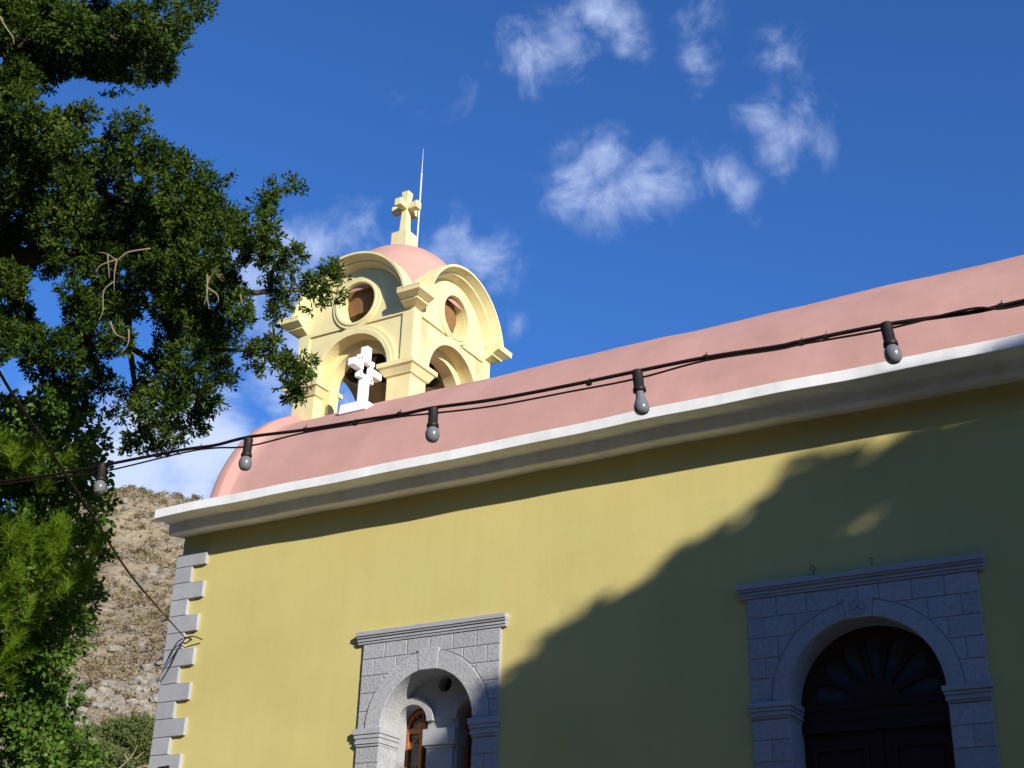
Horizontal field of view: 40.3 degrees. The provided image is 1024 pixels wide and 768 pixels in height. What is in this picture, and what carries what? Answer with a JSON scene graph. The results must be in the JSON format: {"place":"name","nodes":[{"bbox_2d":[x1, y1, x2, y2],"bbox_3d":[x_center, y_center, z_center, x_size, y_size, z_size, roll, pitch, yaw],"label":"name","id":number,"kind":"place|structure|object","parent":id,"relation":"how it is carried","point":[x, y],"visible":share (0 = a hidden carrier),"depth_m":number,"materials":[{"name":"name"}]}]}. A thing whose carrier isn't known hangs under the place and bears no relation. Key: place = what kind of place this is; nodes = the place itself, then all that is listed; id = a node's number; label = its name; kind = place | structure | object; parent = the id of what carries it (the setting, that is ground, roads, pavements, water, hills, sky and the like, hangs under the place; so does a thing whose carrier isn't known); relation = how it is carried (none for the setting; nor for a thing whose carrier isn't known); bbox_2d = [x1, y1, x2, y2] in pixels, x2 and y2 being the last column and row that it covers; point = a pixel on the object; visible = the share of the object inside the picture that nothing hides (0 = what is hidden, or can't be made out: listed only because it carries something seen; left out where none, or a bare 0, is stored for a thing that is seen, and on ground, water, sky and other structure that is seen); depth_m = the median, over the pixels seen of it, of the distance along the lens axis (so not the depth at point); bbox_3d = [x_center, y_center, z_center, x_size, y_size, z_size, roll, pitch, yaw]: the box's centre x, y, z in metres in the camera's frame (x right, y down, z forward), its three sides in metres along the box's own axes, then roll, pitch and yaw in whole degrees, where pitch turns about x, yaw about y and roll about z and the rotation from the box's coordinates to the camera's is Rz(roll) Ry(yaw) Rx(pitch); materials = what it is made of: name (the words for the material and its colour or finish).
{"place":"outdoors","nodes":[
{"label":"outdoors","id":0,"kind":"place"},
{"bbox_2d":[0,488,188,767],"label":"hill","id":1,"kind":"structure","parent":0,"point":[133,537],"depth_m":101.28,"materials":[{"name":"beige stone"}]},
{"bbox_2d":[0,487,185,750],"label":"hillside rocks","id":2,"kind":"object","parent":1,"relation":"on","point":[108,702],"visible":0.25,"depth_m":68.13,"materials":[{"name":"stone"}]},
{"bbox_2d":[0,484,204,767],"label":"scrub","id":3,"kind":"object","parent":1,"relation":"on","point":[137,599],"visible":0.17,"depth_m":88.81,"materials":[{"name":"brown plant"}]},
{"bbox_2d":[67,736,147,767],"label":"bush","id":4,"kind":"object","parent":1,"relation":"on","point":[116,756],"visible":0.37,"depth_m":50.58,"materials":[{"name":"green plant"}]},
{"bbox_2d":[79,709,155,767],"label":"bush","id":5,"kind":"object","parent":1,"relation":"on","point":[133,731],"visible":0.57,"depth_m":51.77,"materials":[{"name":"green plant"}]},
{"bbox_2d":[119,747,148,767],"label":"dead shrub","id":6,"kind":"object","parent":1,"relation":"on","point":[127,759],"visible":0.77,"depth_m":49.24,"materials":[{"name":"beige wood"}]},
{"bbox_2d":[0,0,1023,512],"label":"sky","id":7,"kind":"structure","parent":0,"point":[611,174],"materials":[{"name":"blue"}]},
{"label":"ground","id":8,"kind":"structure","parent":0,"visible":0},
{"bbox_2d":[0,423,110,703],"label":"pine tree","id":9,"kind":"object","parent":8,"relation":"on","point":[50,552],"visible":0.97,"depth_m":7.71,"materials":[{"name":"green plant"}]},
{"bbox_2d":[0,299,1023,484],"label":"festoon cable","id":10,"kind":"object","parent":9,"relation":"attached to","point":[826,337],"visible":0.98,"depth_m":5.60,"materials":[{"name":"rubber"}]},
{"bbox_2d":[93,463,106,493],"bbox_3d":[-2.052,0.473,6.961,0.061,0.161,0.061,-13,-29,22],"label":"hanging bulb","id":11,"kind":"object","parent":10,"relation":"hanging from","point":[99,486],"visible":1,"depth_m":6.94,"materials":[{"name":"white glass"}]},
{"bbox_2d":[238,437,252,470],"bbox_3d":[-1.226,0.325,6.446,0.061,0.161,0.061,-10,-28,28],"label":"hanging bulb","id":12,"kind":"object","parent":10,"relation":"hanging from","point":[245,462],"visible":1,"depth_m":6.42,"materials":[{"name":"white glass"}]},
{"bbox_2d":[425,406,439,442],"bbox_3d":[-0.335,0.172,5.892,0.061,0.161,0.061,-5,-26,11],"label":"hanging bulb","id":13,"kind":"object","parent":10,"relation":"hanging from","point":[432,434],"visible":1,"depth_m":5.87,"materials":[{"name":"white glass"}]},
{"bbox_2d":[632,369,648,415],"bbox_3d":[0.492,0.032,5.374,0.061,0.190,0.061,-9,-27,10],"label":"hanging bulb","id":14,"kind":"object","parent":10,"relation":"hanging from","point":[641,405],"visible":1,"depth_m":5.36,"materials":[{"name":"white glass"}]},
{"bbox_2d":[880,321,901,364],"bbox_3d":[1.319,-0.143,4.865,0.061,0.161,0.061,-13,-28,14],"label":"hanging bulb","id":15,"kind":"object","parent":10,"relation":"hanging from","point":[892,353],"visible":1,"depth_m":4.84,"materials":[{"name":"white glass"}]},
{"bbox_2d":[0,371,123,767],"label":"broadleaf tree","id":16,"kind":"object","parent":8,"relation":"on","point":[48,724],"visible":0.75,"depth_m":8.11,"materials":[{"name":"green plant"}]},
{"bbox_2d":[0,0,351,457],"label":"tree","id":17,"kind":"object","parent":8,"relation":"on","point":[107,242],"visible":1,"depth_m":7.33,"materials":[{"name":"green plant"}]},
{"bbox_2d":[148,149,1023,767],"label":"church","id":18,"kind":"structure","parent":8,"relation":"on","point":[804,557],"depth_m":14.12,"materials":[{"name":"yellow paint"}]},
{"bbox_2d":[0,370,202,678],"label":"overhead wire","id":19,"kind":"object","parent":18,"relation":"attached to","point":[59,464],"visible":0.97,"depth_m":7.17,"materials":[{"name":"rubber"}]},
{"bbox_2d":[347,365,366,383],"bbox_3d":[-2.201,-0.263,20.404,0.380,0.431,0.380,-13,-29,28],"label":"bell","id":20,"kind":"object","parent":18,"relation":"hanging from","point":[351,377],"visible":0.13,"depth_m":20.36,"materials":[{"name":"brown metal"}]},
{"bbox_2d":[373,354,386,382],"bbox_3d":[-1.822,-0.338,20.193,0.480,0.515,0.480,-13,-29,28],"label":"bell","id":21,"kind":"object","parent":18,"relation":"hanging from","point":[380,358],"visible":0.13,"depth_m":20.07,"materials":[{"name":"brown metal"}]},
{"bbox_2d":[353,612,508,767],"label":"stone window","id":22,"kind":"structure","parent":18,"relation":"in","point":[447,669],"depth_m":14.64,"materials":[{"name":"grey stone"}]},
{"bbox_2d":[425,363,438,387],"bbox_3d":[-1.267,-0.246,20.365,0.440,0.481,0.440,-13,-29,28],"label":"bell","id":23,"kind":"object","parent":18,"relation":"hanging from","point":[434,382],"visible":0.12,"depth_m":20.38,"materials":[{"name":"brown metal"}]},
{"bbox_2d":[736,553,1000,767],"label":"stone doorway","id":24,"kind":"structure","parent":18,"relation":"in","point":[887,666],"depth_m":12.40,"materials":[{"name":"grey stone"}]}
]}

